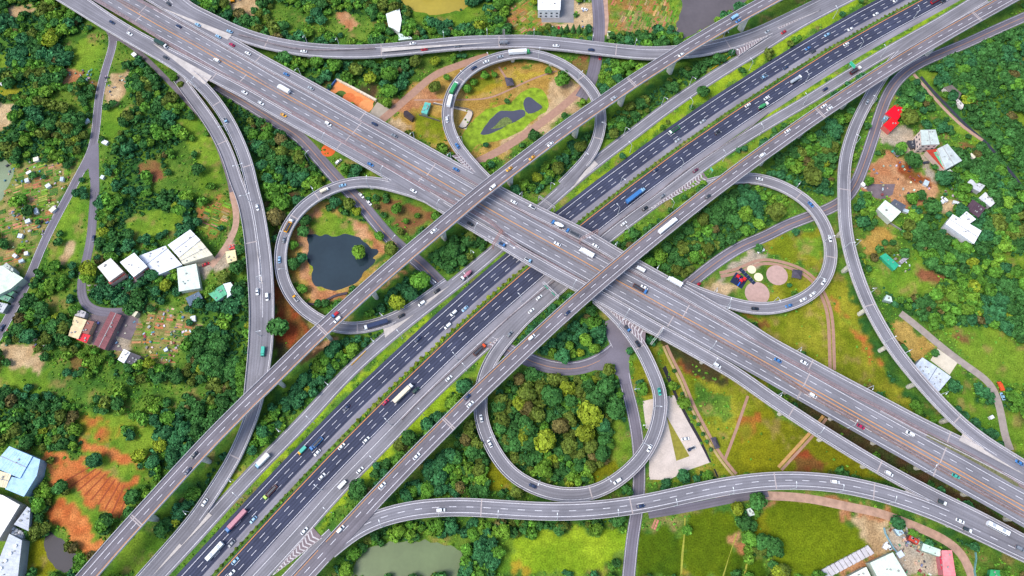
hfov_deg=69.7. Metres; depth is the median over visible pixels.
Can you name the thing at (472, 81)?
tree
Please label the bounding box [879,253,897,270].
greenhouse
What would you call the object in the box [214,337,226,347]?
tree
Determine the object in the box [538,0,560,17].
building
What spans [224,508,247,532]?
long truck
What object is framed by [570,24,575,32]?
conifer
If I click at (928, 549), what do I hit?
shed
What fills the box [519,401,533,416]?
tree
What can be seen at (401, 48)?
gore area
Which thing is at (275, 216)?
tree
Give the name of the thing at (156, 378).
tree
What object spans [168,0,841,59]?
ramp viaduct
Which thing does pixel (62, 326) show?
tree
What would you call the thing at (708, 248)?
tree
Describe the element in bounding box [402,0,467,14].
pond
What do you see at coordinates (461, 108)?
fence
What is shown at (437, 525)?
tree
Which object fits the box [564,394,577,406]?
tree
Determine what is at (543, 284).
gantry
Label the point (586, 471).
tree
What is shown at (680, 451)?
grass island
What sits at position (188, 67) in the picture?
gore area
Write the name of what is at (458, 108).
court paving
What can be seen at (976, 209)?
shed
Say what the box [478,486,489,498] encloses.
tree
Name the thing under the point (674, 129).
flatbed truck
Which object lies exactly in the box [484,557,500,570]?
tree
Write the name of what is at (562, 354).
tree
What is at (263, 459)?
box truck
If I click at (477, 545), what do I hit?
tree
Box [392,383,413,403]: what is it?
long truck
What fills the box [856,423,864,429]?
car
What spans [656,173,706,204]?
road surface
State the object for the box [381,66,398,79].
tree
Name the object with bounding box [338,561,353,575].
tree
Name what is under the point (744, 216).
tree
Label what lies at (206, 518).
gore area
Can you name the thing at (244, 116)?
undergrowth
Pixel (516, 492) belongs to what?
tree
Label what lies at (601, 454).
tree
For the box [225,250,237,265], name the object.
hut
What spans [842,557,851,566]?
container
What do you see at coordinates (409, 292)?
tree
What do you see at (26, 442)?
tree
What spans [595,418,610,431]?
tree
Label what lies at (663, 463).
parking area
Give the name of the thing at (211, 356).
tree
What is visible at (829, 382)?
road divider
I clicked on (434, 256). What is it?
tree
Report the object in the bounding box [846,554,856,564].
container
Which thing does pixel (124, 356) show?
shed
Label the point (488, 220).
road divider
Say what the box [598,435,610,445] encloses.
tree
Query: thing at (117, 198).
tree
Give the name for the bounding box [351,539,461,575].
pond
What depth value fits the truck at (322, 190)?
507.56 m
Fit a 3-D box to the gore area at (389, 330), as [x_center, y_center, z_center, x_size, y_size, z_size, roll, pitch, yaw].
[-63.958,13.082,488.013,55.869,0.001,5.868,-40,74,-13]
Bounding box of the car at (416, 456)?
[413,452,419,460]
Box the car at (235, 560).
[231,557,238,564]
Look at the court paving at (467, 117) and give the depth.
539.08 m
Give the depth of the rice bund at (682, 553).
434.55 m
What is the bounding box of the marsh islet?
[491,117,511,128]
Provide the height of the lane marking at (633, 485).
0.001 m
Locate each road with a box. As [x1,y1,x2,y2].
[0,36,116,338]
[77,185,121,316]
[155,0,854,575]
[176,0,904,575]
[213,85,446,285]
[216,0,948,575]
[251,0,970,575]
[283,530,330,575]
[503,343,611,374]
[576,0,604,99]
[607,12,1023,343]
[619,371,644,575]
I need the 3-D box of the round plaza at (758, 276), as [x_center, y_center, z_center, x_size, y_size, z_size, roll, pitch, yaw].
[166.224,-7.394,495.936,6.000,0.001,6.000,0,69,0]
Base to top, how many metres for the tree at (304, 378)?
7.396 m
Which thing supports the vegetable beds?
on the ground at (814, 536)
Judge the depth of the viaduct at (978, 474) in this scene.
485.98 m
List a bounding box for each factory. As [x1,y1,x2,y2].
[0,263,27,299]
[0,446,46,496]
[0,494,27,540]
[0,534,29,575]
[14,507,32,530]
[941,211,980,243]
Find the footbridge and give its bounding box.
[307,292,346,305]
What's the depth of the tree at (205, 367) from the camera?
467.13 m
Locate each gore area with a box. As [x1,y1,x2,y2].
[154,44,211,84]
[154,513,211,573]
[163,8,231,38]
[382,42,488,51]
[383,286,448,336]
[571,160,597,189]
[959,434,1020,472]
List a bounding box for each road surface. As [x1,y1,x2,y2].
[78,143,98,191]
[274,528,321,573]
[453,154,472,170]
[612,312,645,344]
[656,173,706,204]
[735,37,764,55]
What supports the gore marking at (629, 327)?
on the road surface at (639, 331)
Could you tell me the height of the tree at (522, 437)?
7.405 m
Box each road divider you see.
[95,0,603,291]
[117,0,1023,517]
[137,0,1023,487]
[238,34,374,50]
[927,434,1023,488]
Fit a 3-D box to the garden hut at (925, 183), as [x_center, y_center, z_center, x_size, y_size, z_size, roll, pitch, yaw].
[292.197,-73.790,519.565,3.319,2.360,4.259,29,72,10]
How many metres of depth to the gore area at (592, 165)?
524.11 m
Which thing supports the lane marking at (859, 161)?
on the road at (741, 246)
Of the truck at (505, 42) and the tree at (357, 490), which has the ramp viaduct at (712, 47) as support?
the truck at (505, 42)
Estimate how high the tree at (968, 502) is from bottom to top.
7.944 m
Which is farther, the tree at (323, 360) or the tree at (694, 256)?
the tree at (694, 256)
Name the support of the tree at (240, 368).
on the ground at (814, 536)
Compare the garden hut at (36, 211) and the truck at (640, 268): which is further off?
the garden hut at (36, 211)
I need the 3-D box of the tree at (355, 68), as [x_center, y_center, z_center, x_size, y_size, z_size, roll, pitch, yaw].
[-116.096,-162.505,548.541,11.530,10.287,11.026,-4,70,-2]
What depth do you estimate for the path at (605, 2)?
572.86 m
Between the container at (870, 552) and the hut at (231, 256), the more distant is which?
the hut at (231, 256)
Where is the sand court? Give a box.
[331,81,373,111]
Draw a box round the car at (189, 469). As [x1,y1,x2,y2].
[184,467,191,474]
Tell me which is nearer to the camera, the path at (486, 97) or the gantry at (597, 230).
the gantry at (597, 230)
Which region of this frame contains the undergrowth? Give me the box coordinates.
[0,0,1023,575]
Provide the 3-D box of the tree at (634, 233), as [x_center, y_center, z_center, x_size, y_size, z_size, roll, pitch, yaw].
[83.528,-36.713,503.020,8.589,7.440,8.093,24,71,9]
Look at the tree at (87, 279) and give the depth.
487.62 m
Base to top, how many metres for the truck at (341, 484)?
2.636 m
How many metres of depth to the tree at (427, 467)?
445.22 m
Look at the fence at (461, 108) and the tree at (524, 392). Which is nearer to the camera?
the tree at (524, 392)
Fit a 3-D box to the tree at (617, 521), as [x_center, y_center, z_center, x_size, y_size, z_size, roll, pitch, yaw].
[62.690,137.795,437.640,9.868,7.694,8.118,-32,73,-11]
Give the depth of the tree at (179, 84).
545.77 m
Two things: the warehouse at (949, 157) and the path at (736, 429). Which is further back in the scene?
the warehouse at (949, 157)
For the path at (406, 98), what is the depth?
550.74 m
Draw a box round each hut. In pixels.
[17,233,24,238]
[33,156,39,162]
[33,208,39,214]
[49,206,56,213]
[101,140,108,145]
[130,311,139,318]
[191,316,196,321]
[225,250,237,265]
[228,244,235,250]
[398,33,411,41]
[746,508,754,515]
[881,115,888,122]
[881,543,888,549]
[882,295,891,303]
[895,550,904,557]
[898,258,906,264]
[901,208,908,213]
[922,180,928,186]
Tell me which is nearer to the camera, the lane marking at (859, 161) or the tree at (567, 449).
the tree at (567, 449)
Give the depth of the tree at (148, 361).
469.48 m
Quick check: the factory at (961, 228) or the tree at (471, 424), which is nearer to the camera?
the tree at (471, 424)
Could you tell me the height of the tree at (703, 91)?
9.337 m
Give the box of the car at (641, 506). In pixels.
[636,504,644,507]
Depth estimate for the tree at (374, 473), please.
446.22 m
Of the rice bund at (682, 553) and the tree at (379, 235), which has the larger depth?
the tree at (379, 235)
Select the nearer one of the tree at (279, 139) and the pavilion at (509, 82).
the tree at (279, 139)
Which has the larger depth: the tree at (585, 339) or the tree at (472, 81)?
the tree at (472, 81)
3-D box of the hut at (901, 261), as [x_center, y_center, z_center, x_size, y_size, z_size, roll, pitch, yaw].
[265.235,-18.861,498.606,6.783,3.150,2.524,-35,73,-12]
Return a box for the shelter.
[421,102,430,115]
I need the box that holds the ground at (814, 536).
[0,0,1023,575]
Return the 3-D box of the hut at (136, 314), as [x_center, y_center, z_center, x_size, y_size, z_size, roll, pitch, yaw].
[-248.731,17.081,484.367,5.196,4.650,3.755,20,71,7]
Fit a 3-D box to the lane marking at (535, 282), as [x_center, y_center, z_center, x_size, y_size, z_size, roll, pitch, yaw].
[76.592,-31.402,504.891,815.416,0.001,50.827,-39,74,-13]
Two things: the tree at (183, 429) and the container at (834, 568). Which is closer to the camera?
the container at (834, 568)
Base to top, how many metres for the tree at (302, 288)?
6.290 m
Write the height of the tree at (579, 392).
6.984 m
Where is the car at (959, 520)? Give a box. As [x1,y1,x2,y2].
[955,518,964,523]
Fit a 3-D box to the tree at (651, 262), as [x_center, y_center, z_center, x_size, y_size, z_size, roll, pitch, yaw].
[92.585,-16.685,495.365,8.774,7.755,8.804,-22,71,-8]
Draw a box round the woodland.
[0,0,1023,575]
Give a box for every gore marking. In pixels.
[272,527,321,575]
[453,154,475,172]
[609,310,644,345]
[647,172,705,210]
[737,35,767,54]
[777,10,819,28]
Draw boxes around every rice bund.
[680,518,685,575]
[723,534,736,575]
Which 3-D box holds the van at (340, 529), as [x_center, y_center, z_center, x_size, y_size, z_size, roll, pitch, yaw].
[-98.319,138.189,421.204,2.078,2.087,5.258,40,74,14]
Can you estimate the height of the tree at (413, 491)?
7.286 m
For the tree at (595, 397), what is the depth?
457.52 m
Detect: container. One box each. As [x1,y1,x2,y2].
[821,568,829,575]
[825,566,834,575]
[829,563,838,573]
[834,561,843,571]
[838,559,847,569]
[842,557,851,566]
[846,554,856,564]
[851,552,860,562]
[855,550,864,559]
[859,548,868,557]
[863,545,873,555]
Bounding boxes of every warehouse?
[168,230,215,265]
[846,567,869,575]
[865,552,906,575]
[915,357,950,390]
[936,144,961,170]
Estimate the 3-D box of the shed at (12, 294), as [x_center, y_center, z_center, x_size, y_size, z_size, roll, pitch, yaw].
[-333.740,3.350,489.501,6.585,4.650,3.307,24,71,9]
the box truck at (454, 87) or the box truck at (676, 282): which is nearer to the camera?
the box truck at (676, 282)
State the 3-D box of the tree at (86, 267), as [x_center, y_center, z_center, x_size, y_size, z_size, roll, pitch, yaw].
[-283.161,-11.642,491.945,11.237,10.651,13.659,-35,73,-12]
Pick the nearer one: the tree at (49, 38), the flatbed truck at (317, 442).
the flatbed truck at (317, 442)
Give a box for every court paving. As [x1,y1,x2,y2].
[434,102,472,112]
[459,112,471,128]
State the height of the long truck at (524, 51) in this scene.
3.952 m
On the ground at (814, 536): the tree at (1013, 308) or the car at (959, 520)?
the tree at (1013, 308)
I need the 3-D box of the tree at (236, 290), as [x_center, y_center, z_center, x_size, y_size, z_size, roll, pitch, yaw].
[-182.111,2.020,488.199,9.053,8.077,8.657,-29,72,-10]
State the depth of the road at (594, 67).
565.15 m
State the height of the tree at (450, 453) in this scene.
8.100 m
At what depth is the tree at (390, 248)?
495.13 m
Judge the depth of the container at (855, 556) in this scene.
431.63 m
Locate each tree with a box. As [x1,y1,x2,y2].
[17,434,34,450]
[19,328,35,343]
[27,525,42,541]
[30,497,45,513]
[34,301,48,314]
[36,331,51,344]
[41,31,59,46]
[45,321,59,334]
[51,479,67,494]
[54,409,66,423]
[56,321,69,333]
[78,260,96,275]
[78,274,95,282]
[87,452,102,468]
[94,518,107,532]
[98,512,113,526]
[109,192,123,204]
[110,396,123,410]
[123,488,140,504]
[130,448,146,463]
[142,356,155,367]
[144,269,157,280]
[144,453,159,468]
[149,372,163,384]
[151,430,165,441]
[152,437,166,452]
[153,522,168,537]
[157,425,172,438]
[159,279,171,291]
[159,411,174,423]
[164,450,179,465]
[166,367,181,379]
[168,430,185,444]
[169,372,184,384]
[170,74,177,81]
[173,204,185,214]
[176,81,183,87]
[176,421,190,436]
[181,441,193,455]
[187,423,199,436]
[190,345,203,359]
[191,163,205,175]
[191,401,203,415]
[193,328,207,341]
[198,361,212,372]
[199,351,211,363]
[207,353,216,362]
[207,408,218,422]
[208,337,219,349]
[210,356,224,369]
[210,368,223,378]
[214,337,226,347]
[215,339,228,353]
[216,395,229,407]
[217,270,230,282]
[223,367,234,378]
[224,366,235,379]
[227,356,239,367]
[229,260,244,274]
[230,285,243,296]
[234,371,245,377]
[235,362,245,374]
[235,375,244,386]
[236,385,243,396]
[251,141,263,152]
[254,159,267,169]
[255,433,270,445]
[256,147,267,156]
[256,425,270,438]
[257,141,269,150]
[266,207,285,225]
[266,317,288,335]
[272,193,290,209]
[274,133,286,145]
[275,145,288,154]
[275,154,288,165]
[276,50,292,62]
[287,257,300,270]
[289,240,298,249]
[292,151,304,164]
[292,195,302,204]
[295,252,307,263]
[297,225,309,236]
[297,284,307,292]
[298,373,310,384]
[299,214,311,225]
[309,56,323,67]
[309,176,321,186]
[318,354,330,366]
[323,346,334,357]
[326,58,342,71]
[328,340,339,352]
[329,196,341,208]
[332,301,340,307]
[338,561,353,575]
[343,198,355,208]
[345,342,358,354]
[347,478,366,501]
[347,546,362,559]
[348,62,363,74]
[349,163,361,174]
[351,207,361,215]
[352,245,365,258]
[363,71,376,83]
[369,469,378,478]
[374,231,383,240]
[380,458,390,468]
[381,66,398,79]
[381,83,396,96]
[383,240,398,255]
[388,294,404,310]
[391,203,401,213]
[391,454,402,465]
[392,524,406,536]
[393,437,404,450]
[397,496,404,503]
[399,488,412,501]
[401,429,417,446]
[402,285,417,300]
[406,485,417,497]
[409,55,421,66]
[409,271,431,290]
[415,482,422,494]
[420,417,433,430]
[420,480,433,497]
[422,459,433,474]
[428,81,440,91]
[428,251,439,262]
[428,519,443,536]
[429,56,440,64]
[431,459,441,471]
[432,485,443,496]
[433,410,443,421]
[433,469,447,485]
[434,452,447,467]
[440,248,451,260]
[443,74,449,79]
[444,399,452,409]
[444,447,455,462]
[444,521,457,534]
[446,238,459,248]
[446,247,458,257]
[447,393,460,405]
[452,450,461,464]
[455,377,472,393]
[458,562,472,575]
[459,433,470,445]
[459,556,472,569]
[461,236,474,246]
[461,543,472,556]
[462,84,471,92]
[463,419,476,431]
[463,430,475,439]
[464,231,476,241]
[464,445,479,457]
[467,526,478,541]
[469,78,477,84]
[470,437,483,449]
[471,548,485,559]
[472,463,484,476]
[473,539,487,549]
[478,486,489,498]
[480,70,489,78]
[480,550,492,562]
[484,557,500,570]
[491,401,505,412]
[491,545,505,558]
[493,393,508,403]
[493,422,506,433]
[494,413,509,426]
[495,523,509,539]
[509,436,521,451]
[510,487,522,498]
[512,395,526,410]
[513,372,525,385]
[516,380,537,400]
[518,415,532,427]
[518,432,527,445]
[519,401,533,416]
[521,424,536,435]
[522,440,534,451]
[524,366,538,379]
[528,435,536,446]
[529,406,545,422]
[532,172,542,181]
[533,428,555,452]
[534,383,546,394]
[534,459,553,478]
[541,384,563,406]
[544,67,551,72]
[547,303,556,314]
[551,162,563,173]
[552,417,569,433]
[553,522,566,535]
[554,72,569,85]
[554,348,569,364]
[555,521,568,531]
[559,381,575,396]
[560,440,573,453]
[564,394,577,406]
[564,413,576,426]
[564,436,577,449]
[565,341,573,351]
[572,384,583,396]
[573,459,583,472]
[574,141,586,151]
[575,425,594,441]
[576,348,584,356]
[577,400,603,428]
[579,333,591,345]
[581,378,595,392]
[581,464,591,476]
[582,376,592,385]
[583,438,597,453]
[585,304,596,315]
[585,389,607,407]
[585,459,596,472]
[588,523,602,537]
[589,344,600,353]
[594,445,609,462]
[595,378,615,395]
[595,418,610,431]
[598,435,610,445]
[602,363,615,375]
[606,398,625,419]
[610,516,625,526]
[612,64,624,74]
[629,227,640,238]
[636,382,647,395]
[643,257,656,267]
[654,248,667,260]
[660,241,671,252]
[676,395,690,408]
[676,468,689,483]
[682,223,694,234]
[689,251,700,262]
[696,85,709,96]
[697,212,708,225]
[702,470,713,480]
[703,242,714,255]
[710,202,721,214]
[713,208,726,221]
[718,194,729,203]
[720,201,731,211]
[728,211,739,223]
[729,197,736,209]
[730,501,743,515]
[733,218,742,228]
[735,514,751,531]
[736,196,749,208]
[737,209,749,221]
[738,205,752,215]
[741,530,756,547]
[744,189,757,200]
[749,492,767,510]
[752,218,765,229]
[755,533,769,550]
[765,202,787,221]
[767,536,781,549]
[769,540,784,557]
[771,565,786,575]
[779,563,790,575]
[803,166,821,185]
[856,215,870,226]
[881,239,888,245]
[890,515,905,529]
[900,108,919,124]
[904,151,922,167]
[907,192,918,204]
[923,197,942,213]
[925,256,938,269]
[935,170,954,185]
[962,500,974,507]
[1006,302,1019,315]
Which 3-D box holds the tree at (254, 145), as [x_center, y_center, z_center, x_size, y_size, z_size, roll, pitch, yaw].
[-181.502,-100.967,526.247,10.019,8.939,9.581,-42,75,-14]
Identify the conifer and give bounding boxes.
[564,24,569,32]
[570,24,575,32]
[576,24,581,33]
[582,26,587,35]
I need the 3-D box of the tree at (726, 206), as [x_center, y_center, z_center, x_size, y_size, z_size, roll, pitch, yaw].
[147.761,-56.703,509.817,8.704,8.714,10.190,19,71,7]
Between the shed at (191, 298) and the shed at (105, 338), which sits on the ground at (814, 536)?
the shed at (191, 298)
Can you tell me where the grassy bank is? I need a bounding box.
[460,88,548,151]
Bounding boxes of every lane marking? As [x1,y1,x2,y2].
[0,41,116,339]
[167,3,845,573]
[182,0,893,575]
[217,90,417,268]
[225,2,943,575]
[253,0,967,575]
[611,13,1022,345]
[621,376,644,573]
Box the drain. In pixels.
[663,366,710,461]
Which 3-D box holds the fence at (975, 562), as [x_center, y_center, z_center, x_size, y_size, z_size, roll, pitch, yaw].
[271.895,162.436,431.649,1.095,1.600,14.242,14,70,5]
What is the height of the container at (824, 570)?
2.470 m
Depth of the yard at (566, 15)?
572.87 m
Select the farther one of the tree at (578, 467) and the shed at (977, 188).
the shed at (977, 188)
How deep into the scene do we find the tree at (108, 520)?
434.53 m
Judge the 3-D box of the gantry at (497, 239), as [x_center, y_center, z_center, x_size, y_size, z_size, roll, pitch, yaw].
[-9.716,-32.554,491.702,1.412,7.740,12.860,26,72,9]
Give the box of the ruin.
[941,85,963,108]
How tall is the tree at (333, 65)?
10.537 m
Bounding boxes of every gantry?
[492,230,502,248]
[538,195,554,211]
[542,282,558,299]
[579,229,598,242]
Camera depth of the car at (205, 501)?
442.20 m
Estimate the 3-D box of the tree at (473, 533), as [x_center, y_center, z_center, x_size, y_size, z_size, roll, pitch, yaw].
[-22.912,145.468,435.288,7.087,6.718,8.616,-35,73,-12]
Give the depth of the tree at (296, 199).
508.95 m
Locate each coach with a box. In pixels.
[205,541,224,560]
[985,520,1010,535]
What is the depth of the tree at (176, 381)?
464.72 m
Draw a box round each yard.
[90,311,137,350]
[370,102,388,120]
[541,0,573,22]
[864,184,894,198]
[931,349,956,374]
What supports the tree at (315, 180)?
on the ground at (814, 536)
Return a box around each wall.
[336,78,376,101]
[401,112,768,419]
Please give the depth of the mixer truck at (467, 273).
493.10 m
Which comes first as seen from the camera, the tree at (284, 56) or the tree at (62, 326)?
the tree at (62, 326)
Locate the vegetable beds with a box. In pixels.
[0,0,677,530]
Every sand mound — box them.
[321,145,334,156]
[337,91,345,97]
[343,93,354,101]
[353,96,362,106]
[359,100,372,111]
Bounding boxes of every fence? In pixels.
[419,114,439,121]
[433,103,472,128]
[883,528,896,552]
[973,552,976,575]
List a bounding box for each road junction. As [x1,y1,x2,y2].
[106,31,120,40]
[587,319,631,383]
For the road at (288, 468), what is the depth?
492.05 m
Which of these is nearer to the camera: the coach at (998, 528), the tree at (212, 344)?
the coach at (998, 528)
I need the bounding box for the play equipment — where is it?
[739,268,755,284]
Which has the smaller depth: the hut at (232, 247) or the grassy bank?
the hut at (232, 247)
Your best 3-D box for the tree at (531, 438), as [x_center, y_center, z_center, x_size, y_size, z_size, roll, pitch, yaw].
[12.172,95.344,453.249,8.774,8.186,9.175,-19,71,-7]
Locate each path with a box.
[98,26,232,192]
[209,192,238,266]
[379,53,488,121]
[414,70,556,100]
[475,85,580,162]
[603,0,608,34]
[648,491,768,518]
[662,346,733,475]
[665,345,736,474]
[717,491,973,575]
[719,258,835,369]
[720,262,831,368]
[723,395,748,460]
[778,415,823,467]
[781,418,826,470]
[899,311,1013,449]
[913,74,982,140]
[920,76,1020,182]
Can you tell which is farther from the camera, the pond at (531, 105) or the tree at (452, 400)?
the pond at (531, 105)
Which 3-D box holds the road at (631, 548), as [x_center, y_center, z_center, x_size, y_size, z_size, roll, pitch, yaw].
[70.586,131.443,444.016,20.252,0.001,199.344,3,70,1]
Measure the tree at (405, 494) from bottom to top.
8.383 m
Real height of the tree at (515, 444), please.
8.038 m
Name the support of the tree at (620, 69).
on the ground at (814, 536)
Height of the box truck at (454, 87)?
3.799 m
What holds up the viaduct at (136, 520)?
on the ground at (814, 536)
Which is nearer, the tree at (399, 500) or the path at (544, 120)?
the tree at (399, 500)
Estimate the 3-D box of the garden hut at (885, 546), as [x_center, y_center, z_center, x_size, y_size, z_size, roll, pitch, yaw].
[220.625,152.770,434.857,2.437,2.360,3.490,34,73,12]
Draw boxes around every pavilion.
[404,110,414,121]
[505,77,513,86]
[711,437,719,448]
[791,269,801,279]
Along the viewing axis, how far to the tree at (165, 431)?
452.50 m
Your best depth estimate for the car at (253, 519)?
439.96 m
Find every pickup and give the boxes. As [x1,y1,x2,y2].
[937,499,946,505]
[963,526,972,533]
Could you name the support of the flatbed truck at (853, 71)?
on the road at (399, 426)
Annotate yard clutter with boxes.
[4,0,971,575]
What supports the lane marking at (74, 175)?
on the road at (61, 208)
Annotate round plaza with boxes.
[745,282,768,301]
[747,265,755,273]
[754,273,762,280]
[766,265,787,284]
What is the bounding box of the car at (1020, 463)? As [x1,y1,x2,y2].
[1015,459,1023,465]
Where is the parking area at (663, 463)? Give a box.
[643,395,709,479]
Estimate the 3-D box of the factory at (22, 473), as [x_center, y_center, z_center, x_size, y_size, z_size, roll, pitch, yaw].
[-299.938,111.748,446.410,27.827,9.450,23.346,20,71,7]
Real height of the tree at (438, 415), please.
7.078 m
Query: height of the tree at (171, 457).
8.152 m
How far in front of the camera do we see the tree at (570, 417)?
455.20 m
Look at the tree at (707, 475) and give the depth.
444.32 m
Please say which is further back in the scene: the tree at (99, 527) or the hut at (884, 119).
the hut at (884, 119)
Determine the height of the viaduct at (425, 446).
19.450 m
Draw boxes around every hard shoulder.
[203,0,911,575]
[244,0,959,575]
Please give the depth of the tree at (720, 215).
504.83 m
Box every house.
[68,316,96,343]
[74,310,88,318]
[98,258,128,286]
[120,253,149,279]
[386,9,401,34]
[880,105,902,134]
[913,130,938,152]
[923,149,943,170]
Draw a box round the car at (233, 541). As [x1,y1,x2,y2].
[228,539,235,547]
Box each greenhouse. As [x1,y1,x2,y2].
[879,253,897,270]
[987,570,1000,575]
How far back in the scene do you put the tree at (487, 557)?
427.63 m
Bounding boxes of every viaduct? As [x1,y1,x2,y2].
[56,0,274,575]
[76,0,781,575]
[77,0,1023,547]
[93,0,1023,526]
[114,0,1023,509]
[146,0,1023,484]
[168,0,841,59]
[174,74,260,393]
[291,0,1018,575]
[334,472,1023,562]
[836,0,1023,473]
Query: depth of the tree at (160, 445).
449.97 m
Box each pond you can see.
[0,160,13,200]
[44,531,75,572]
[307,234,378,290]
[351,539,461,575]
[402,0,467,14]
[480,110,524,134]
[523,97,541,113]
[676,0,746,38]
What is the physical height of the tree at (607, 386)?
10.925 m
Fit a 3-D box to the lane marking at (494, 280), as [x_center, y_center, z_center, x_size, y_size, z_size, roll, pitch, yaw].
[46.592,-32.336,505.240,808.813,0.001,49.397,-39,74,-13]
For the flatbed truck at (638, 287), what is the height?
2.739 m
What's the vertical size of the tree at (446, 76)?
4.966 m
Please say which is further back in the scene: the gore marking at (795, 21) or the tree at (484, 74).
the gore marking at (795, 21)
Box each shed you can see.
[0,295,14,302]
[0,302,10,313]
[6,291,17,297]
[94,312,124,350]
[118,349,130,362]
[127,352,143,364]
[139,246,183,276]
[177,264,202,292]
[186,292,203,306]
[208,282,233,301]
[876,199,905,224]
[892,529,903,535]
[906,140,915,149]
[906,535,919,544]
[919,543,940,556]
[936,550,955,575]
[967,199,984,217]
[968,179,984,193]
[979,192,993,208]
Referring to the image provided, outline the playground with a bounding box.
[730,272,747,288]
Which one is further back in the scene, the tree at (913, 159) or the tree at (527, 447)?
the tree at (913, 159)
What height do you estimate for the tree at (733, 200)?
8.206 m
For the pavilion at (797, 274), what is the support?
on the ground at (814, 536)
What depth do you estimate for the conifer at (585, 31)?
561.94 m
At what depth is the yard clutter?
498.06 m
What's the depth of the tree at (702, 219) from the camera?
503.45 m
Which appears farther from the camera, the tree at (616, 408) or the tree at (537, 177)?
the tree at (537, 177)
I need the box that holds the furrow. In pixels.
[65,467,129,517]
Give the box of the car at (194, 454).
[190,451,197,458]
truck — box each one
[153,38,167,48]
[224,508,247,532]
[255,452,270,468]
[260,346,265,356]
[262,484,277,499]
[277,84,290,93]
[283,218,293,232]
[297,445,306,455]
[309,436,322,451]
[319,187,329,192]
[338,479,347,488]
[363,318,387,329]
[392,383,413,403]
[446,94,452,107]
[449,81,458,93]
[460,270,472,280]
[473,343,486,355]
[499,40,507,44]
[508,48,529,54]
[551,220,564,228]
[566,228,580,237]
[579,247,594,257]
[625,188,644,203]
[632,283,647,293]
[636,265,645,272]
[658,217,677,233]
[666,276,682,286]
[668,125,680,134]
[730,14,738,20]
[757,101,768,109]
[789,75,801,83]
[849,66,861,74]
[996,381,1004,390]
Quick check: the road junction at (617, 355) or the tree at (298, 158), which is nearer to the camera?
the road junction at (617, 355)
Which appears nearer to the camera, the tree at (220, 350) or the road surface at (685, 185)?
the tree at (220, 350)
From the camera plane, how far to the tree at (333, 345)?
472.29 m
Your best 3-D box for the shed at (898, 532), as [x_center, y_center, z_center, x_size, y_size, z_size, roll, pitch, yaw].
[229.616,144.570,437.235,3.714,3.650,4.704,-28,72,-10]
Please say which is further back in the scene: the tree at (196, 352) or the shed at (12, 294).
the shed at (12, 294)
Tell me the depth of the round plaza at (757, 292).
492.05 m
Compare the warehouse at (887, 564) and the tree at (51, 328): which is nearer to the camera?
the warehouse at (887, 564)
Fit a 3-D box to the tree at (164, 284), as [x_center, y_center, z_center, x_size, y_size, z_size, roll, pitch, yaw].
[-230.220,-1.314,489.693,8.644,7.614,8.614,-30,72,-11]
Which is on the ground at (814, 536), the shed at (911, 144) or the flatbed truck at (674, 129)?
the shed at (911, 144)
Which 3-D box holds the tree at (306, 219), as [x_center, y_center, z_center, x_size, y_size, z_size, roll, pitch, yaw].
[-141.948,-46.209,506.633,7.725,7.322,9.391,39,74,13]
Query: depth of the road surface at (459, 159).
518.47 m
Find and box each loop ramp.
[274,176,450,333]
[442,49,605,187]
[474,282,666,501]
[685,173,836,314]
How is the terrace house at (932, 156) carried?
on the ground at (814, 536)
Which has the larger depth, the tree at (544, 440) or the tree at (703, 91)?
the tree at (703, 91)
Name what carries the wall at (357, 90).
on the ground at (814, 536)
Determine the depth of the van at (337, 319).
462.70 m
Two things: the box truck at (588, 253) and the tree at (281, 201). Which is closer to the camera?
the box truck at (588, 253)
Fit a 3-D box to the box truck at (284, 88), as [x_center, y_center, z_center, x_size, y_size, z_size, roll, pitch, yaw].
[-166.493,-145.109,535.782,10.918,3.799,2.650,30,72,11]
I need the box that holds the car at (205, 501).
[201,498,207,506]
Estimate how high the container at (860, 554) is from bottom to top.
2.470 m
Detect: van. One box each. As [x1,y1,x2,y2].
[333,316,340,322]
[336,525,344,533]
[436,508,444,511]
[613,478,621,484]
[713,362,720,368]
[808,392,816,398]
[830,480,839,483]
[884,470,893,476]
[905,430,914,436]
[1015,545,1023,551]
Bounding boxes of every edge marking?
[217,85,420,264]
[218,0,921,574]
[690,17,1023,282]
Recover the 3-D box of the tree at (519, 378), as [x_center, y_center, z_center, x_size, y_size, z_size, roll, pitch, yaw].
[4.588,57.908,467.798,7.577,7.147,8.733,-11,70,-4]
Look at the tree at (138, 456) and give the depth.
447.65 m
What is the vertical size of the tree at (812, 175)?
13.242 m
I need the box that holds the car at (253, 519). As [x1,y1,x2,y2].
[250,515,256,523]
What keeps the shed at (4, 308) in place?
on the ground at (814, 536)
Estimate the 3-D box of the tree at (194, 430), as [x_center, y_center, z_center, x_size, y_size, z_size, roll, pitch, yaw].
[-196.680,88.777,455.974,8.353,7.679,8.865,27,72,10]
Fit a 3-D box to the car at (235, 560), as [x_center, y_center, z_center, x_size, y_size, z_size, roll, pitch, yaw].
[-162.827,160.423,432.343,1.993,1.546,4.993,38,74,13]
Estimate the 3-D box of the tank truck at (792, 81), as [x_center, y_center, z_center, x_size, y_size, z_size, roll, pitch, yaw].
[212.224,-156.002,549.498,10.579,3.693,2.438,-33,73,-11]
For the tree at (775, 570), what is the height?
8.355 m

